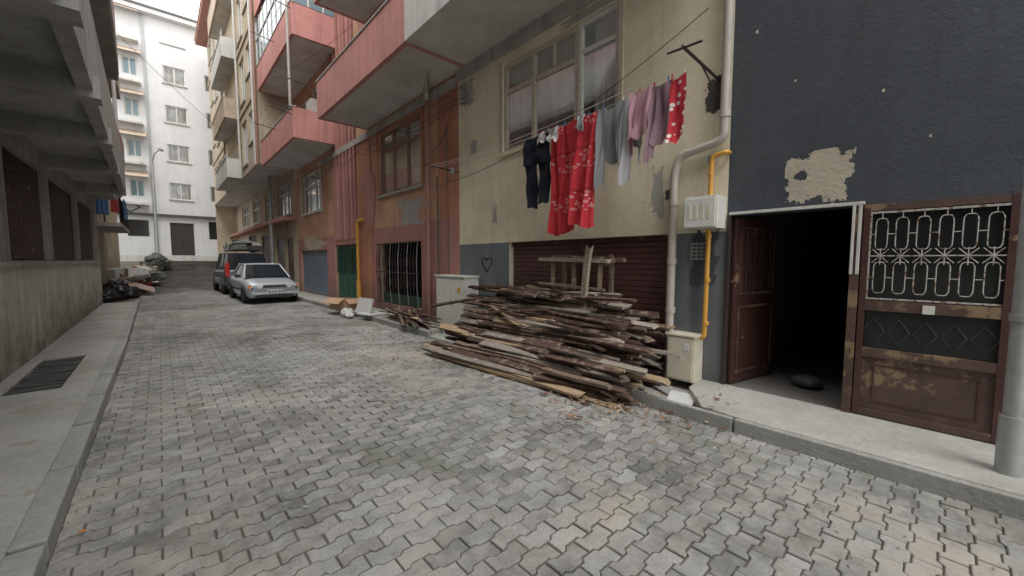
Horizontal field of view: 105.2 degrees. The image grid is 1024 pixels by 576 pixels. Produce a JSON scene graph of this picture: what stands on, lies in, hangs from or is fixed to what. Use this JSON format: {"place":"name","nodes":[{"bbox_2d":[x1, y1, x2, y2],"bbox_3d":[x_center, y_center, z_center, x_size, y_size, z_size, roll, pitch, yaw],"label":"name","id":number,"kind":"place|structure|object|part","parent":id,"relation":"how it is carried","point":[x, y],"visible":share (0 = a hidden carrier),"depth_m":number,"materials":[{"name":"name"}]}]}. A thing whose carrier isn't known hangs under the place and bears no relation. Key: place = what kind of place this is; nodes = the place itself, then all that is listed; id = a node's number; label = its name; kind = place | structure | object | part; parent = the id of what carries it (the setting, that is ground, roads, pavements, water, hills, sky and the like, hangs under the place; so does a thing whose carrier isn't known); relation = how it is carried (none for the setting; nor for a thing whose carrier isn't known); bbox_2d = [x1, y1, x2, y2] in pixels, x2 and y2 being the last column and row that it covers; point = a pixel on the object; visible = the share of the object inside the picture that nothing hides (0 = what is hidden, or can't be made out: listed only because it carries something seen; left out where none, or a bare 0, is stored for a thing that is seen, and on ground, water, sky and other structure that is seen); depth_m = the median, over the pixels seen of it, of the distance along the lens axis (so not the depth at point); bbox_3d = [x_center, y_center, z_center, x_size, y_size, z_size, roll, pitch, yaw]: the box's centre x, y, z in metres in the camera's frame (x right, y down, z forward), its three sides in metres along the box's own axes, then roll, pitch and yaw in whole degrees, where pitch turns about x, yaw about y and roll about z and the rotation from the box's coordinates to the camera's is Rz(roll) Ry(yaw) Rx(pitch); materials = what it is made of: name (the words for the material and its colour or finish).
{"place":"outdoors","nodes":[
{"label":"outdoors","id":0,"kind":"place"},
{"bbox_2d":[0,301,139,575],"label":"pavement","id":1,"kind":"structure","parent":0,"point":[47,437],"depth_m":3.25,"materials":[{"name":"concrete"}]},
{"bbox_2d":[3,356,84,395],"bbox_3d":[-5.935,1.098,5.044,0.403,0.079,2.060,-4,6,-42],"label":"drain grate","id":2,"kind":"object","parent":1,"relation":"on","point":[51,374],"visible":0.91,"depth_m":4.88,"materials":[{"name":"metal"}]},
{"bbox_2d":[103,261,142,302],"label":"ground","id":3,"kind":"structure","parent":0,"point":[126,264],"depth_m":25.74,"materials":[{"name":"grey concrete"}]},
{"bbox_2d":[0,0,125,382],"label":"concrete apartment building","id":4,"kind":"structure","parent":3,"relation":"on","point":[62,168],"depth_m":5.64,"materials":[{"name":"grey concrete"}]},
{"bbox_2d":[95,0,129,289],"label":"tan apartment building","id":5,"kind":"structure","parent":3,"relation":"on","point":[109,227],"depth_m":16.36,"materials":[{"name":"beige paint"}]},
{"bbox_2d":[102,280,141,301],"bbox_3d":[-15.418,0.074,15.416,1.231,0.753,2.544,-4,6,-42],"label":"rubbish bag","id":6,"kind":"object","parent":3,"relation":"on","point":[114,290],"visible":0.94,"depth_m":15.21,"materials":[{"name":"black plastic"}]},
{"bbox_2d":[106,252,172,291],"bbox_3d":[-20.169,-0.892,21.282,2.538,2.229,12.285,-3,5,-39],"label":"rubbish heap","id":7,"kind":"object","parent":3,"relation":"on","point":[147,275],"visible":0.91,"depth_m":17.87,"materials":[{"name":"white plastic"}]},
{"bbox_2d":[111,0,217,260],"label":"white apartment building","id":8,"kind":"structure","parent":3,"relation":"on","point":[155,110],"depth_m":29.51,"materials":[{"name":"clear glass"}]},
{"bbox_2d":[194,0,299,288],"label":"brown apartment building","id":9,"kind":"structure","parent":3,"relation":"on","point":[222,34],"depth_m":20.52,"materials":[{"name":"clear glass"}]},
{"bbox_2d":[292,0,459,320],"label":"walls","id":10,"kind":"structure","parent":3,"relation":"on","point":[399,217],"depth_m":10.87,"materials":[{"name":"paint"}]},
{"bbox_2d":[253,0,334,170],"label":"red balcony","id":11,"kind":"structure","parent":10,"relation":"attached to","point":[299,138],"depth_m":13.72,"materials":[{"name":"paint"}]},
{"bbox_2d":[250,0,290,41],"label":"drying rack","id":12,"kind":"object","parent":11,"relation":"attached to","point":[266,17],"visible":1,"depth_m":12.76,"materials":[{"name":"metal"}]},
{"bbox_2d":[253,101,292,129],"bbox_3d":[-8.049,-5.756,13.160,0.704,0.126,2.525,-4,6,-42],"label":"drying rack","id":13,"kind":"object","parent":11,"relation":"attached to","point":[270,112],"visible":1,"depth_m":12.82,"materials":[{"name":"metal"}]},
{"bbox_2d":[267,77,315,114],"bbox_3d":[-6.446,-5.528,11.385,0.704,0.126,2.525,-4,6,-42],"label":"drying rack","id":14,"kind":"object","parent":11,"relation":"attached to","point":[288,92],"visible":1,"depth_m":10.96,"materials":[{"name":"metal"}]},
{"bbox_2d":[306,98,316,111],"bbox_3d":[-7.039,-6.124,14.107,0.500,1.100,0.600,-4,6,-42],"label":"balcony cabinet","id":15,"kind":"object","parent":11,"relation":"on","point":[311,104],"visible":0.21,"depth_m":13.78,"materials":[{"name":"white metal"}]},
{"bbox_2d":[303,250,328,295],"bbox_3d":[-8.190,-0.659,16.394,0.012,1.830,3.750,-4,6,-42],"label":"blue shutter","id":16,"kind":"object","parent":10,"relation":"attached to","point":[315,272],"visible":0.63,"depth_m":16.37,"materials":[{"name":"blue metal"}]},
{"bbox_2d":[327,12,357,239],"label":"stair fins","id":17,"kind":"object","parent":10,"relation":"attached to","point":[345,198],"visible":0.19,"depth_m":12.97,"materials":[{"name":"paint"}]},
{"bbox_2d":[337,244,356,297],"bbox_3d":[-5.591,-0.511,13.489,0.144,1.950,2.150,-4,6,-42],"label":"green door","id":18,"kind":"structure","parent":10,"relation":"attached to","point":[346,263],"depth_m":13.55,"materials":[{"name":"paint"}]},
{"bbox_2d":[249,0,448,317],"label":"downpipe","id":19,"kind":"object","parent":10,"relation":"attached to","point":[427,170],"visible":0.92,"depth_m":8.99,"materials":[{"name":"plastic"}]},
{"bbox_2d":[299,9,424,217],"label":"windows","id":20,"kind":"structure","parent":10,"relation":"attached to","point":[402,162],"depth_m":10.43,"materials":[{"name":"red wood"}]},
{"bbox_2d":[313,0,463,164],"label":"pink balcony","id":21,"kind":"structure","parent":10,"relation":"attached to","point":[372,74],"depth_m":8.77,"materials":[{"name":"paint"}]},
{"bbox_2d":[375,241,421,308],"bbox_3d":[-2.980,-0.376,10.560,0.371,1.700,2.500,-4,6,-42],"label":"window grille","id":22,"kind":"object","parent":10,"relation":"attached to","point":[404,273],"depth_m":10.56,"materials":[{"name":"grey metal"}]},
{"bbox_2d":[421,283,674,410],"bbox_3d":[0.285,0.608,5.658,1.662,1.228,4.323,-4,6,-42],"label":"scrap wood pile","id":23,"kind":"object","parent":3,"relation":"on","point":[564,342],"visible":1,"depth_m":5.04,"materials":[{"name":"brown wood"}]},
{"bbox_2d":[538,244,626,307],"bbox_3d":[0.919,-0.164,5.597,0.521,0.902,1.339,-4,6,-42],"label":"wooden pallet","id":24,"kind":"object","parent":23,"relation":"on","point":[587,259],"visible":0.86,"depth_m":5.37,"materials":[{"name":"brown wood"}]},
{"bbox_2d":[456,0,820,384],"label":"walls","id":25,"kind":"structure","parent":3,"relation":"on","point":[651,27],"depth_m":5.52,"materials":[{"name":"paint"}]},
{"bbox_2d":[404,0,565,64],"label":"bay","id":26,"kind":"object","parent":25,"relation":"on","point":[464,32],"visible":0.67,"depth_m":6.45,"materials":[{"name":"grey concrete"}]},
{"bbox_2d":[498,0,624,157],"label":"window","id":27,"kind":"structure","parent":25,"relation":"attached to","point":[574,70],"depth_m":6.08,"materials":[{"name":"brown wood"}]},
{"bbox_2d":[424,40,720,173],"bbox_3d":[0.324,-2.348,6.002,0.808,0.426,5.330,-4,6,-42],"label":"clothesline bracket","id":28,"kind":"object","parent":25,"relation":"attached to","point":[717,88],"visible":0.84,"depth_m":4.33,"materials":[{"name":"metal"}]},
{"bbox_2d":[523,68,686,235],"bbox_3d":[0.975,-1.535,5.029,0.286,1.662,2.462,-4,6,-42],"label":"hanging laundry","id":29,"kind":"object","parent":28,"relation":"hanging from","point":[584,148],"visible":1,"depth_m":4.96,"materials":[{"name":"red fabric"}]},
{"bbox_2d":[459,0,719,287],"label":"peeled plaster","id":30,"kind":"object","parent":25,"relation":"attached to","point":[697,270],"visible":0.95,"depth_m":4.94,"materials":[{"name":"concrete"}]},
{"bbox_2d":[512,235,667,375],"bbox_3d":[1.051,0.161,6.156,0.150,1.838,3.020,-4,6,-42],"label":"roller shutter","id":31,"kind":"object","parent":25,"relation":"attached to","point":[640,275],"visible":0.26,"depth_m":5.56,"materials":[{"name":"brown paint"}]},
{"bbox_2d":[690,243,705,259],"bbox_3d":[2.207,-0.430,4.601,0.040,0.200,0.210,-4,6,-42],"label":"vent grille","id":32,"kind":"object","parent":25,"relation":"attached to","point":[697,251],"visible":0.81,"depth_m":4.60,"materials":[{"name":"grey metal"}]},
{"bbox_2d":[664,0,733,380],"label":"drain pipe","id":33,"kind":"object","parent":25,"relation":"attached to","point":[719,140],"visible":0.98,"depth_m":4.52,"materials":[{"name":"plastic"}]},
{"bbox_2d":[683,194,726,229],"bbox_3d":[2.171,-0.846,4.424,0.284,0.355,0.360,-4,6,-42],"label":"electric meter box","id":34,"kind":"object","parent":25,"relation":"attached to","point":[704,212],"visible":1,"depth_m":4.32,"materials":[{"name":"plastic"}]},
{"bbox_2d":[700,150,731,340],"bbox_3d":[2.275,-0.437,4.464,0.104,2.176,0.309,-4,6,-42],"label":"gas pipe","id":35,"kind":"object","parent":25,"relation":"attached to","point":[708,234],"visible":0.95,"depth_m":4.46,"materials":[{"name":"yellow metal"}]},
{"bbox_2d":[726,208,865,410],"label":"entrance hall","id":36,"kind":"structure","parent":3,"relation":"on","point":[816,348],"depth_m":6.14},
{"bbox_2d":[791,374,823,387],"bbox_3d":[3.315,1.048,4.404,0.243,0.140,0.292,-2,4,-22],"label":"stone","id":37,"kind":"object","parent":36,"relation":"on","point":[805,381],"visible":1,"depth_m":4.33,"materials":[{"name":"grey stone"}]},
{"bbox_2d":[134,0,199,19],"label":"sky","id":38,"kind":"structure","parent":0,"point":[186,8],"materials":[{"name":"white"}]},
{"bbox_2d":[45,261,1023,575],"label":"road","id":39,"kind":"structure","parent":0,"point":[367,375],"depth_m":2.74,"materials":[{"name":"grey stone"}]},
{"bbox_2d":[151,148,163,253],"bbox_3d":[-25.117,-5.822,28.069,1.654,7.900,0.462,3,5,33],"label":"street lamp","id":40,"kind":"object","parent":39,"relation":"on","point":[155,216],"visible":0.83,"depth_m":28.31,"materials":[{"name":"grey metal"}]},
{"bbox_2d":[213,240,267,294],"bbox_3d":[-13.291,-1.028,19.199,2.051,2.485,4.757,-4,6,-42],"label":"dark suv","id":41,"kind":"object","parent":39,"relation":"on","point":[227,264],"visible":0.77,"depth_m":17.72,"materials":[{"name":"paint"}]},
{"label":"windows","id":42,"kind":"part","parent":41,"relation":"part of","materials":[{"name":"black glass"}]},
{"bbox_2d":[229,263,298,303],"bbox_3d":[-9.841,-0.250,15.462,1.952,1.467,4.285,-4,6,-42],"label":"silver car","id":43,"kind":"object","parent":39,"relation":"on","point":[248,281],"visible":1,"depth_m":14.45,"materials":[{"name":"paint"}]},
{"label":"windows","id":44,"kind":"part","parent":43,"relation":"part of","materials":[{"name":"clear glass"}]},
{"bbox_2d":[340,308,354,317],"bbox_3d":[-4.403,0.664,10.607,0.367,0.234,0.657,-4,6,-42],"label":"plastic bag","id":45,"kind":"object","parent":39,"relation":"on","point":[348,312],"visible":1,"depth_m":10.54,"materials":[{"name":"white plastic"}]},
{"bbox_2d":[78,374,715,531],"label":"litter","id":46,"kind":"object","parent":39,"relation":"on","point":[303,506],"visible":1,"depth_m":2.43,"materials":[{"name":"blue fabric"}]},
{"bbox_2d":[339,327,729,441],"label":"wood chips","id":47,"kind":"object","parent":39,"relation":"on","point":[621,409],"visible":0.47,"depth_m":4.05,"materials":[{"name":"brown wood"}]},
{"bbox_2d":[287,282,1023,520],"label":"pavement","id":48,"kind":"structure","parent":0,"point":[945,465],"depth_m":3.16,"materials":[{"name":"concrete"}]},
{"bbox_2d":[267,176,274,262],"bbox_3d":[-12.062,-3.910,19.577,0.300,7.900,0.195,-4,6,-42],"label":"utility pole","id":49,"kind":"object","parent":48,"relation":"on","point":[272,251],"visible":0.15,"depth_m":19.57,"materials":[{"name":"grey metal"}]},
{"bbox_2d":[112,7,709,186],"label":"overhead cables","id":50,"kind":"object","parent":49,"relation":"attached to","point":[430,107],"visible":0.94,"depth_m":8.77,"materials":[{"name":"black plastic"}]},
{"bbox_2d":[323,297,358,309],"bbox_3d":[-4.865,0.443,11.276,0.849,0.344,0.715,2,5,31],"label":"cardboard box","id":51,"kind":"object","parent":48,"relation":"on","point":[341,303],"visible":0.76,"depth_m":11.14,"materials":[{"name":"brown cardboard"}]},
{"bbox_2d":[355,218,363,297],"bbox_3d":[-4.721,-0.814,12.211,0.428,2.678,0.160,3,5,37],"label":"gas riser","id":52,"kind":"object","parent":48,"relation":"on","point":[358,287],"visible":0.87,"depth_m":12.26,"materials":[{"name":"yellow metal"}]},
{"bbox_2d":[355,297,389,315],"bbox_3d":[-3.849,0.493,10.348,0.995,0.426,0.700,2,5,25],"label":"discarded board","id":53,"kind":"object","parent":48,"relation":"on","point":[364,306],"visible":0.98,"depth_m":10.35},
{"bbox_2d":[378,306,440,328],"bbox_3d":[-2.378,0.648,9.146,0.884,0.355,2.930,-3,5,-34],"label":"wood pile","id":54,"kind":"object","parent":48,"relation":"on","point":[414,316],"visible":0.99,"depth_m":8.80,"materials":[{"name":"brown wood"}]},
{"bbox_2d":[434,274,479,325],"bbox_3d":[-1.156,0.290,8.154,0.375,1.115,1.120,-4,6,-42],"label":"electrical cabinet","id":55,"kind":"object","parent":48,"relation":"on","point":[451,287],"visible":0.65,"depth_m":7.94,"materials":[{"name":"plastic"}]},
{"bbox_2d":[652,384,693,405],"bbox_3d":[1.835,1.189,4.361,0.381,0.056,0.677,0,4,5],"label":"stone tile","id":56,"kind":"object","parent":48,"relation":"on","point":[672,393],"visible":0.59,"depth_m":4.31,"materials":[{"name":"white stone"}]},
{"bbox_2d":[665,330,702,382],"bbox_3d":[2.055,0.812,4.682,0.270,0.550,0.360,-4,6,-42],"label":"gas meter box","id":57,"kind":"object","parent":48,"relation":"on","point":[684,362],"visible":0.97,"depth_m":4.58,"materials":[{"name":"grey metal"}]},
{"bbox_2d":[721,0,1023,382],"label":"walls","id":58,"kind":"structure","parent":48,"relation":"on","point":[948,75],"depth_m":3.42,"materials":[{"name":"paint"}]},
{"bbox_2d":[727,218,778,382],"bbox_3d":[2.882,0.138,4.654,0.900,1.880,0.057,-2,5,-30],"label":"door leaf","id":59,"kind":"object","parent":58,"relation":"attached to","point":[753,292],"visible":1,"depth_m":4.61,"materials":[{"name":"brown wood"}]},
{"bbox_2d":[721,201,864,412],"bbox_3d":[2.791,0.166,4.011,0.098,1.955,1.140,-4,6,-42],"label":"door frame","id":60,"kind":"object","parent":58,"relation":"attached to","point":[853,289],"visible":0.98,"depth_m":3.63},
{"bbox_2d":[756,30,931,203],"bbox_3d":[2.989,-1.711,3.664,0.001,1.889,1.330,-4,6,-42],"label":"peeled plaster","id":61,"kind":"object","parent":58,"relation":"attached to","point":[828,171],"visible":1,"depth_m":3.74,"materials":[{"name":"beige paint"}]},
{"bbox_2d":[851,193,1021,443],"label":"gate","id":62,"kind":"structure","parent":58,"relation":"attached to","point":[936,288],"depth_m":3.22,"materials":[{"name":"brown metal"}]},
{"bbox_2d":[993,176,1023,477],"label":"steel pole","id":63,"kind":"object","parent":48,"relation":"on","point":[1009,455],"visible":1,"depth_m":2.55,"materials":[{"name":"grey metal"}]}
]}

